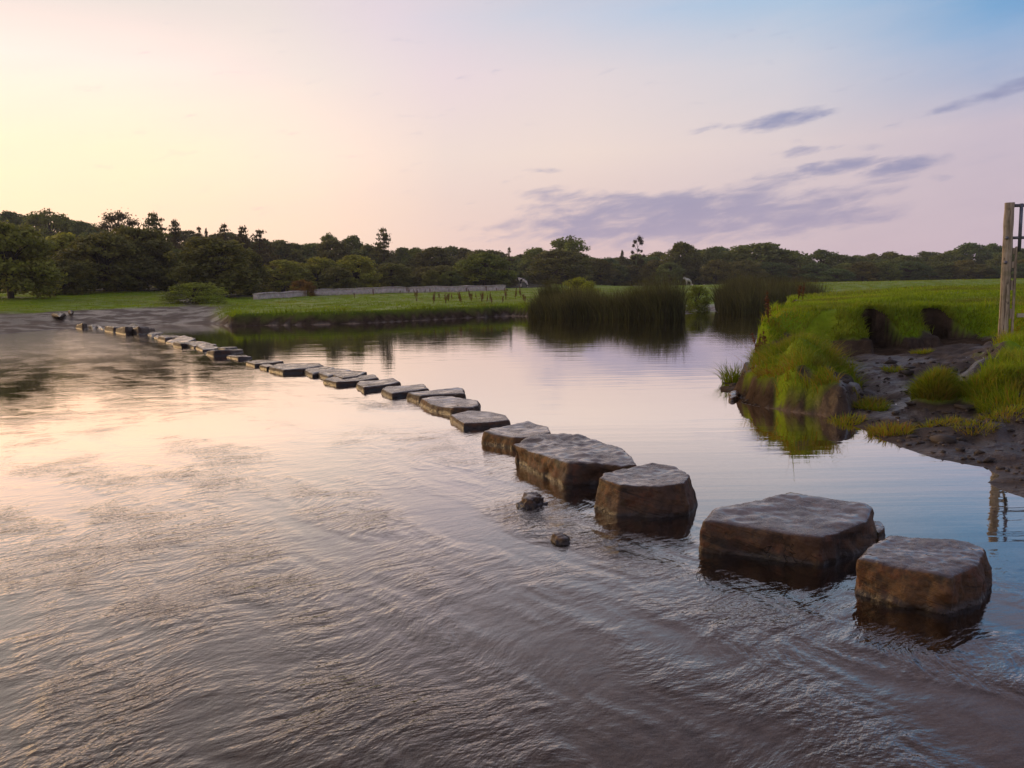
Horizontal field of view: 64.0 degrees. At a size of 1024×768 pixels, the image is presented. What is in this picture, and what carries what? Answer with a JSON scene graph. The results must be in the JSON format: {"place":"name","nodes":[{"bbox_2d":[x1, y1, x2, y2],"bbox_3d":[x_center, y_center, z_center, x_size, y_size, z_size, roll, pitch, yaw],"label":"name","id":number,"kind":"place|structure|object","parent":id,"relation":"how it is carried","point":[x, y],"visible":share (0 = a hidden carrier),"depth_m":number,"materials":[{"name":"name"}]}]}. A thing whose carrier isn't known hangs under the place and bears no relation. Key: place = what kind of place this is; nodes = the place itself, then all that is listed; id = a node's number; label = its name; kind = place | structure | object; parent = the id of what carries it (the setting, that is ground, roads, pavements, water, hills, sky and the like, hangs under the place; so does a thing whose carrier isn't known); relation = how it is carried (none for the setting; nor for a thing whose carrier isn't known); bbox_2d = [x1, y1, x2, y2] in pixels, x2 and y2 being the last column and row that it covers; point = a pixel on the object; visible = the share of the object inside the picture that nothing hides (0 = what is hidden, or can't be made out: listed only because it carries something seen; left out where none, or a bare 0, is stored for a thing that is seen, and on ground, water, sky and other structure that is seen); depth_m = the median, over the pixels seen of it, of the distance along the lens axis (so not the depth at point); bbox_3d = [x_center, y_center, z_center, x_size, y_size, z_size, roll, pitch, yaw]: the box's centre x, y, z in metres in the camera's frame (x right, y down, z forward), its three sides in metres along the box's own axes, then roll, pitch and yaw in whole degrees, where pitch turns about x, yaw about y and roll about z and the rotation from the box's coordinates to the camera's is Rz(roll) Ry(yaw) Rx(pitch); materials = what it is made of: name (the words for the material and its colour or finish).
{"place":"outdoors","nodes":[
{"label":"outdoors","id":0,"kind":"place"},
{"bbox_2d":[70,221,97,236],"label":"broadleaf tree","id":1,"kind":"object","parent":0,"point":[80,228],"visible":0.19,"depth_m":169.48,"materials":[{"name":"green plant"}]},
{"bbox_2d":[0,289,537,317],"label":"meadow grass","id":2,"kind":"structure","parent":0,"point":[241,311],"depth_m":51.13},
{"bbox_2d":[0,256,1023,767],"bbox_3d":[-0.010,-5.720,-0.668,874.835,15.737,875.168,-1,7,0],"label":"ground","id":3,"kind":"structure","parent":0,"point":[616,682],"depth_m":4.22,"materials":[{"name":"soil"}]},
{"bbox_2d":[0,210,40,231],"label":"broadleaf tree","id":4,"kind":"object","parent":3,"relation":"on","point":[10,216],"visible":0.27,"depth_m":173.90,"materials":[{"name":"green plant"}]},
{"bbox_2d":[0,220,67,298],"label":"broadleaf tree","id":5,"kind":"object","parent":3,"relation":"on","point":[29,265],"visible":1,"depth_m":60.76,"materials":[{"name":"green plant"}]},
{"bbox_2d":[18,208,74,238],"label":"oak tree","id":6,"kind":"object","parent":3,"relation":"on","point":[45,218],"visible":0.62,"depth_m":160.74,"materials":[{"name":"green plant"}]},
{"bbox_2d":[28,259,97,295],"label":"broadleaf tree","id":7,"kind":"object","parent":3,"relation":"on","point":[75,284],"visible":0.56,"depth_m":68.66,"materials":[{"name":"green plant"}]},
{"bbox_2d":[36,232,95,289],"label":"broadleaf tree","id":8,"kind":"object","parent":3,"relation":"on","point":[62,240],"visible":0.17,"depth_m":81.90,"materials":[{"name":"green plant"}]},
{"bbox_2d":[49,230,162,291],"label":"broadleaf tree","id":9,"kind":"object","parent":3,"relation":"on","point":[88,248],"visible":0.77,"depth_m":73.47,"materials":[{"name":"green plant"}]},
{"bbox_2d":[95,207,141,231],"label":"pine tree","id":10,"kind":"object","parent":3,"relation":"on","point":[120,217],"visible":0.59,"depth_m":136.74,"materials":[{"name":"green plant"}]},
{"bbox_2d":[92,225,177,289],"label":"broadleaf tree","id":11,"kind":"object","parent":3,"relation":"on","point":[152,242],"visible":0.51,"depth_m":78.00,"materials":[{"name":"green plant"}]},
{"bbox_2d":[141,210,175,247],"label":"conifer tree","id":12,"kind":"object","parent":3,"relation":"on","point":[153,223],"visible":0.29,"depth_m":127.59,"materials":[{"name":"green plant"}]},
{"bbox_2d":[152,267,190,289],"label":"broadleaf tree","id":13,"kind":"object","parent":3,"relation":"on","point":[164,283],"visible":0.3,"depth_m":76.31,"materials":[{"name":"green plant"}]},
{"bbox_2d":[168,219,183,254],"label":"conifer tree","id":14,"kind":"object","parent":3,"relation":"on","point":[174,233],"visible":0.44,"depth_m":132.70,"materials":[{"name":"green plant"}]},
{"bbox_2d":[156,282,228,303],"bbox_3d":[-21.915,-6.127,56.586,4.680,1.878,5.129,2,7,23],"label":"bramble bush","id":15,"kind":"object","parent":3,"relation":"on","point":[198,297],"visible":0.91,"depth_m":55.95,"materials":[{"name":"green plant"}]},
{"bbox_2d":[163,236,263,294],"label":"broadleaf tree","id":16,"kind":"object","parent":3,"relation":"on","point":[198,253],"visible":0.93,"depth_m":71.30,"materials":[{"name":"green plant"}]},
{"bbox_2d":[228,225,253,267],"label":"conifer tree","id":17,"kind":"object","parent":3,"relation":"on","point":[242,238],"visible":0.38,"depth_m":137.58,"materials":[{"name":"green plant"}]},
{"bbox_2d":[224,249,271,294],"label":"broadleaf tree","id":18,"kind":"object","parent":3,"relation":"on","point":[256,264],"visible":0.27,"depth_m":84.78,"materials":[{"name":"green plant"}]},
{"bbox_2d":[242,228,281,267],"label":"pine tree","id":19,"kind":"object","parent":3,"relation":"on","point":[262,244],"visible":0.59,"depth_m":137.98,"materials":[{"name":"green plant"}]},
{"bbox_2d":[252,291,306,299],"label":"drystone wall","id":20,"kind":"structure","parent":3,"relation":"on","point":[266,295],"depth_m":70.51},
{"bbox_2d":[248,259,318,292],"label":"broadleaf tree","id":21,"kind":"object","parent":3,"relation":"on","point":[289,270],"visible":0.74,"depth_m":97.64,"materials":[{"name":"green plant"}]},
{"bbox_2d":[264,240,305,266],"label":"broadleaf tree","id":22,"kind":"object","parent":3,"relation":"on","point":[282,245],"visible":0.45,"depth_m":154.97,"materials":[{"name":"green plant"}]},
{"bbox_2d":[290,279,316,295],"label":"bracken clump","id":23,"kind":"object","parent":3,"relation":"on","point":[304,284],"visible":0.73,"depth_m":75.35,"materials":[{"name":"brown plant"}]},
{"bbox_2d":[297,243,318,262],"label":"broadleaf tree","id":24,"kind":"object","parent":3,"relation":"on","point":[310,247],"visible":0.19,"depth_m":167.73,"materials":[{"name":"green plant"}]},
{"bbox_2d":[291,256,345,291],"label":"broadleaf tree","id":25,"kind":"object","parent":3,"relation":"on","point":[315,265],"visible":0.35,"depth_m":101.57,"materials":[{"name":"green plant"}]},
{"bbox_2d":[313,239,354,261],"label":"broadleaf tree","id":26,"kind":"object","parent":3,"relation":"on","point":[334,249],"visible":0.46,"depth_m":149.56,"materials":[{"name":"green plant"}]},
{"bbox_2d":[318,368,350,378],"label":"stepping stone","id":27,"kind":"object","parent":3,"relation":"on","point":[328,373],"visible":0.24,"depth_m":15.54,"materials":[{"name":"stone"}]},
{"bbox_2d":[315,267,359,288],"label":"broadleaf tree","id":28,"kind":"object","parent":3,"relation":"on","point":[330,275],"visible":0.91,"depth_m":96.07,"materials":[{"name":"green plant"}]},
{"bbox_2d":[333,371,366,378],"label":"stepping stone","id":29,"kind":"object","parent":3,"relation":"on","point":[346,374],"visible":0.3,"depth_m":15.09,"materials":[{"name":"stone"}]},
{"bbox_2d":[323,374,378,385],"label":"stepping stone","id":30,"kind":"object","parent":3,"relation":"on","point":[336,381],"visible":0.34,"depth_m":14.34,"materials":[{"name":"stone"}]},
{"bbox_2d":[341,235,362,253],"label":"broadleaf tree","id":31,"kind":"object","parent":3,"relation":"on","point":[354,241],"visible":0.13,"depth_m":161.97,"materials":[{"name":"green plant"}]},
{"bbox_2d":[336,254,382,287],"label":"broadleaf tree","id":32,"kind":"object","parent":3,"relation":"on","point":[355,264],"visible":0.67,"depth_m":103.63,"materials":[{"name":"green plant"}]},
{"bbox_2d":[356,378,400,406],"bbox_3d":[-2.242,0.167,13.805,0.757,0.411,1.299,-3,7,-16],"label":"stepping stone","id":33,"kind":"object","parent":3,"relation":"on","point":[366,386],"visible":0.41,"depth_m":13.61,"materials":[{"name":"stone"}]},
{"bbox_2d":[369,228,400,270],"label":"conifer tree","id":34,"kind":"object","parent":3,"relation":"on","point":[384,243],"visible":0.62,"depth_m":147.65,"materials":[{"name":"green plant"}]},
{"bbox_2d":[372,262,414,286],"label":"broadleaf tree","id":35,"kind":"object","parent":3,"relation":"on","point":[397,280],"visible":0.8,"depth_m":109.70,"materials":[{"name":"green plant"}]},
{"bbox_2d":[309,285,505,295],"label":"drystone wall","id":36,"kind":"structure","parent":3,"relation":"on","point":[343,291],"depth_m":82.62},
{"bbox_2d":[420,269,440,285],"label":"broadleaf tree","id":37,"kind":"object","parent":3,"relation":"on","point":[431,277],"visible":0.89,"depth_m":106.58,"materials":[{"name":"green plant"}]},
{"bbox_2d":[408,246,455,276],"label":"broadleaf tree","id":38,"kind":"object","parent":3,"relation":"on","point":[431,256],"visible":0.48,"depth_m":151.04,"materials":[{"name":"green plant"}]},
{"bbox_2d":[406,387,465,402],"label":"stepping stone","id":39,"kind":"object","parent":3,"relation":"on","point":[458,392],"visible":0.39,"depth_m":11.97,"materials":[{"name":"stone"}]},
{"bbox_2d":[420,265,459,285],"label":"broadleaf tree","id":40,"kind":"object","parent":3,"relation":"on","point":[441,269],"visible":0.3,"depth_m":120.37,"materials":[{"name":"green plant"}]},
{"bbox_2d":[419,396,480,414],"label":"stepping stone","id":41,"kind":"object","parent":3,"relation":"on","point":[450,405],"visible":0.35,"depth_m":10.95,"materials":[{"name":"stone"}]},
{"bbox_2d":[439,270,464,285],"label":"broadleaf tree","id":42,"kind":"object","parent":3,"relation":"on","point":[450,276],"visible":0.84,"depth_m":108.50,"materials":[{"name":"green plant"}]},
{"bbox_2d":[450,411,510,445],"bbox_3d":[-0.381,0.580,9.978,0.704,0.401,1.048,-3,7,-18],"label":"stepping stone","id":43,"kind":"object","parent":3,"relation":"on","point":[473,419],"visible":0.41,"depth_m":9.73,"materials":[{"name":"stone"}]},
{"bbox_2d":[453,252,519,286],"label":"broadleaf tree","id":44,"kind":"object","parent":3,"relation":"on","point":[473,266],"visible":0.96,"depth_m":113.24,"materials":[{"name":"green plant"}]},
{"bbox_2d":[479,421,550,470],"bbox_3d":[0.160,0.695,8.715,0.821,0.465,0.928,5,9,40],"label":"stepping stone","id":45,"kind":"object","parent":3,"relation":"on","point":[509,436],"visible":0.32,"depth_m":8.52,"materials":[{"name":"stone"}]},
{"bbox_2d":[515,247,544,280],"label":"broadleaf tree","id":46,"kind":"object","parent":3,"relation":"on","point":[528,256],"visible":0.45,"depth_m":171.89,"materials":[{"name":"green plant"}]},
{"bbox_2d":[513,492,547,537],"bbox_3d":[0.137,1.036,6.096,0.270,0.427,0.365,-1,7,0],"label":"river rock","id":47,"kind":"object","parent":3,"relation":"on","point":[530,500],"visible":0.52,"depth_m":6.01,"materials":[{"name":"stone"}]},
{"bbox_2d":[546,532,569,577],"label":"river rock","id":48,"kind":"object","parent":3,"relation":"on","point":[559,542],"visible":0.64,"depth_m":5.14,"materials":[{"name":"stone"}]},
{"bbox_2d":[521,249,596,283],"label":"broadleaf tree","id":49,"kind":"object","parent":3,"relation":"on","point":[562,266],"visible":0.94,"depth_m":146.01,"materials":[{"name":"green plant"}]},
{"bbox_2d":[550,235,591,268],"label":"oak tree","id":50,"kind":"object","parent":3,"relation":"on","point":[570,243],"visible":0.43,"depth_m":166.57,"materials":[{"name":"green plant"}]},
{"bbox_2d":[509,433,636,514],"bbox_3d":[0.538,0.840,7.302,0.929,0.587,1.745,-3,7,-16],"label":"stepping stone","id":51,"kind":"object","parent":3,"relation":"on","point":[568,460],"visible":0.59,"depth_m":6.97,"materials":[{"name":"stone"}]},
{"bbox_2d":[562,277,600,296],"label":"willow bush","id":52,"kind":"object","parent":3,"relation":"on","point":[583,282],"visible":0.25,"depth_m":48.58,"materials":[{"name":"green plant"}]},
{"bbox_2d":[586,259,620,284],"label":"broadleaf tree","id":53,"kind":"object","parent":3,"relation":"on","point":[599,266],"visible":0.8,"depth_m":168.78,"materials":[{"name":"green plant"}]},
{"bbox_2d":[523,267,698,318],"bbox_3d":[4.302,-4.612,42.177,11.529,2.940,5.585,5,9,40],"label":"reed bed","id":54,"kind":"object","parent":3,"relation":"on","point":[665,300],"visible":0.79,"depth_m":40.73,"materials":[{"name":"plant"}]},
{"bbox_2d":[603,264,632,285],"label":"broadleaf tree","id":55,"kind":"object","parent":3,"relation":"on","point":[619,267],"visible":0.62,"depth_m":175.07,"materials":[{"name":"green plant"}]},
{"bbox_2d":[630,236,645,283],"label":"pine tree","id":56,"kind":"object","parent":3,"relation":"on","point":[640,260],"visible":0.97,"depth_m":177.86,"materials":[{"name":"green plant"}]},
{"bbox_2d":[639,259,668,284],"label":"broadleaf tree","id":57,"kind":"object","parent":3,"relation":"on","point":[649,265],"visible":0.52,"depth_m":172.52,"materials":[{"name":"green plant"}]},
{"bbox_2d":[653,262,686,284],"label":"broadleaf tree","id":58,"kind":"object","parent":3,"relation":"on","point":[673,269],"visible":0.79,"depth_m":163.87,"materials":[{"name":"green plant"}]},
{"bbox_2d":[660,241,706,284],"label":"broadleaf tree","id":59,"kind":"object","parent":3,"relation":"on","point":[678,254],"visible":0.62,"depth_m":175.92,"materials":[{"name":"green plant"}]},
{"bbox_2d":[684,284,712,311],"bbox_3d":[11.163,-4.893,49.358,1.927,2.228,1.948,-5,8,-29],"label":"willow bush","id":60,"kind":"object","parent":3,"relation":"on","point":[696,292],"visible":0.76,"depth_m":49.02,"materials":[{"name":"green plant"}]},
{"bbox_2d":[700,246,724,284],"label":"broadleaf tree","id":61,"kind":"object","parent":3,"relation":"on","point":[709,255],"visible":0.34,"depth_m":181.81,"materials":[{"name":"green plant"}]},
{"bbox_2d":[695,259,734,284],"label":"broadleaf tree","id":62,"kind":"object","parent":3,"relation":"on","point":[713,272],"visible":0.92,"depth_m":168.15,"materials":[{"name":"green plant"}]},
{"bbox_2d":[700,356,744,382],"bbox_3d":[3.671,-0.230,13.338,1.430,0.489,1.311,-6,8,-37],"label":"grass tussock","id":63,"kind":"object","parent":3,"relation":"on","point":[726,377],"depth_m":13.36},
{"bbox_2d":[723,242,807,274],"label":"broadleaf tree","id":64,"kind":"object","parent":3,"relation":"on","point":[769,252],"visible":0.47,"depth_m":178.09,"materials":[{"name":"green plant"}]},
{"bbox_2d":[705,270,833,313],"bbox_3d":[14.521,-5.628,48.936,11.994,2.950,7.396,-8,9,-44],"label":"reed bed","id":65,"kind":"object","parent":3,"relation":"on","point":[739,296],"visible":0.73,"depth_m":46.31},
{"bbox_2d":[693,492,877,603],"bbox_3d":[1.742,1.056,5.150,1.012,0.567,0.994,3,8,30],"label":"stepping stone","id":66,"kind":"object","parent":3,"relation":"on","point":[803,547],"visible":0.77,"depth_m":4.85,"materials":[{"name":"stone"}]},
{"bbox_2d":[723,313,877,397],"bbox_3d":[4.286,-0.598,13.021,2.744,1.025,6.849,1,7,14],"label":"grass tussock","id":67,"kind":"object","parent":3,"relation":"on","point":[835,356],"depth_m":11.15,"materials":[{"name":"plant"}]},
{"bbox_2d":[797,263,830,281],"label":"broadleaf tree","id":68,"kind":"object","parent":3,"relation":"on","point":[815,269],"visible":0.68,"depth_m":168.88,"materials":[{"name":"green plant"}]},
{"bbox_2d":[797,249,839,281],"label":"broadleaf tree","id":69,"kind":"object","parent":3,"relation":"on","point":[822,256],"visible":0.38,"depth_m":186.62,"materials":[{"name":"green plant"}]},
{"bbox_2d":[815,268,855,281],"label":"broadleaf tree","id":70,"kind":"object","parent":3,"relation":"on","point":[845,275],"visible":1,"depth_m":163.69,"materials":[{"name":"green plant"}]},
{"bbox_2d":[825,254,859,266],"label":"broadleaf tree","id":71,"kind":"object","parent":3,"relation":"on","point":[841,259],"visible":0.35,"depth_m":182.78,"materials":[{"name":"green plant"}]},
{"bbox_2d":[826,411,875,425],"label":"grass tussock","id":72,"kind":"object","parent":3,"relation":"on","point":[846,419],"depth_m":9.35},
{"bbox_2d":[843,261,880,281],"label":"broadleaf tree","id":73,"kind":"object","parent":3,"relation":"on","point":[864,270],"visible":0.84,"depth_m":166.12,"materials":[{"name":"green plant"}]},
{"bbox_2d":[850,385,893,411],"bbox_3d":[4.351,0.168,9.933,0.764,0.324,0.750,-1,7,0],"label":"grass tussock","id":74,"kind":"object","parent":3,"relation":"on","point":[867,403],"depth_m":9.89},
{"bbox_2d":[730,345,1023,487],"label":"mud clods","id":75,"kind":"object","parent":3,"relation":"on","point":[936,437],"visible":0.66,"depth_m":9.10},
{"bbox_2d":[860,419,919,436],"bbox_3d":[3.977,0.459,8.599,0.694,0.194,0.708,2,7,24],"label":"grass tussock","id":76,"kind":"object","parent":75,"relation":"on","point":[883,431],"depth_m":8.56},
{"bbox_2d":[868,260,902,280],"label":"broadleaf tree","id":77,"kind":"object","parent":3,"relation":"on","point":[886,273],"visible":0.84,"depth_m":166.49,"materials":[{"name":"green plant"}]},
{"bbox_2d":[749,286,1023,410],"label":"meadow grass","id":78,"kind":"structure","parent":3,"relation":"on","point":[805,305],"depth_m":16.34,"materials":[{"name":"plant"}]},
{"bbox_2d":[789,278,1023,297],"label":"meadow grass","id":79,"kind":"structure","parent":3,"relation":"on","point":[868,291],"depth_m":33.21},
{"bbox_2d":[849,298,970,333],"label":"meadow grass","id":80,"kind":"structure","parent":3,"relation":"on","point":[878,307],"depth_m":16.52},
{"bbox_2d":[890,260,937,280],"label":"broadleaf tree","id":81,"kind":"object","parent":3,"relation":"on","point":[912,268],"visible":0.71,"depth_m":170.95,"materials":[{"name":"green plant"}]},
{"bbox_2d":[847,536,992,652],"bbox_3d":[2.154,1.139,4.329,0.648,0.532,0.738,5,9,40],"label":"stepping stone","id":82,"kind":"object","parent":3,"relation":"on","point":[945,583],"visible":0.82,"depth_m":4.08,"materials":[{"name":"stone"}]},
{"bbox_2d":[898,363,970,400],"bbox_3d":[5.128,-0.025,9.923,1.044,0.476,1.038,1,7,19],"label":"grass tussock","id":83,"kind":"object","parent":3,"relation":"on","point":[937,378],"depth_m":9.80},
{"bbox_2d":[916,414,966,427],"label":"grass tussock","id":84,"kind":"object","parent":3,"relation":"on","point":[955,420],"depth_m":8.79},
{"bbox_2d":[926,261,959,279],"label":"broadleaf tree","id":85,"kind":"object","parent":3,"relation":"on","point":[942,264],"visible":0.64,"depth_m":172.23,"materials":[{"name":"green plant"}]},
{"bbox_2d":[925,253,961,279],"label":"broadleaf tree","id":86,"kind":"object","parent":3,"relation":"on","point":[944,257],"visible":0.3,"depth_m":193.74,"materials":[{"name":"green plant"}]},
{"bbox_2d":[948,259,979,279],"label":"broadleaf tree","id":87,"kind":"object","parent":3,"relation":"on","point":[958,264],"visible":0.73,"depth_m":170.51,"materials":[{"name":"green plant"}]},
{"bbox_2d":[951,242,993,279],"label":"broadleaf tree","id":88,"kind":"object","parent":3,"relation":"on","point":[981,256],"visible":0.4,"depth_m":195.84,"materials":[{"name":"green plant"}]},
{"bbox_2d":[951,264,999,279],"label":"broadleaf tree","id":89,"kind":"object","parent":3,"relation":"on","point":[977,268],"visible":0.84,"depth_m":168.55,"materials":[{"name":"green plant"}]},
{"bbox_2d":[951,419,1001,435],"bbox_3d":[4.638,0.425,8.214,0.532,0.168,0.573,-1,7,0],"label":"grass tussock","id":90,"kind":"object","parent":3,"relation":"on","point":[981,426],"depth_m":8.18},
{"bbox_2d":[941,359,1023,399],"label":"grass tussock","id":91,"kind":"object","parent":3,"relation":"on","point":[964,389],"depth_m":9.59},
{"bbox_2d":[963,366,1023,415],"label":"grass tussock","id":92,"kind":"object","parent":3,"relation":"on","point":[1006,398],"depth_m":9.27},
{"bbox_2d":[971,402,1023,422],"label":"grass tussock","id":93,"kind":"object","parent":3,"relation":"on","point":[1011,409],"depth_m":8.50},
{"bbox_2d":[984,252,1023,278],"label":"broadleaf tree","id":94,"kind":"object","parent":3,"relation":"on","point":[994,261],"visible":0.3,"depth_m":186.47,"materials":[{"name":"green plant"}]},
{"bbox_2d":[998,202,1017,336],"bbox_3d":[8.051,-1.616,13.298,0.217,2.609,0.161,2,8,28],"label":"gate post","id":95,"kind":"object","parent":3,"relation":"on","point":[1007,285],"visible":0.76,"depth_m":13.24,"materials":[{"name":"wood"}]},
{"bbox_2d":[1013,203,1023,316],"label":"gate","id":96,"kind":"structure","parent":95,"relation":"attached to","point":[1019,237],"depth_m":13.15,"materials":[{"name":"metal"}]},
{"bbox_2d":[0,309,1023,767],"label":"water","id":97,"kind":"structure","parent":0,"point":[146,411],"depth_m":8.84,"materials":[{"name":"liquid"}]},
{"bbox_2d":[206,349,242,356],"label":"stepping stone","id":98,"kind":"object","parent":97,"relation":"in","point":[214,353],"visible":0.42,"depth_m":21.34,"materials":[{"name":"stone"}]},
{"bbox_2d":[269,363,322,373],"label":"stepping stone","id":99,"kind":"object","parent":97,"relation":"in","point":[288,368],"visible":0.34,"depth_m":16.66,"materials":[{"name":"stone"}]},
{"bbox_2d":[304,366,333,376],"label":"stepping stone","id":100,"kind":"object","parent":97,"relation":"in","point":[313,372],"visible":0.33,"depth_m":16.09,"materials":[{"name":"stone"}]},
{"bbox_2d":[381,384,428,408],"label":"stepping stone","id":101,"kind":"object","parent":97,"relation":"in","point":[394,391],"visible":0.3,"depth_m":12.68,"materials":[{"name":"stone"}]},
{"bbox_2d":[592,463,698,548],"bbox_3d":[0.977,0.935,6.099,0.808,0.562,0.853,-1,7,0],"label":"stepping stone","id":102,"kind":"object","parent":97,"relation":"in","point":[653,491],"visible":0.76,"depth_m":5.74,"materials":[{"name":"stone"}]},
{"bbox_2d":[0,0,1023,281],"label":"sky","id":103,"kind":"structure","parent":0,"point":[847,127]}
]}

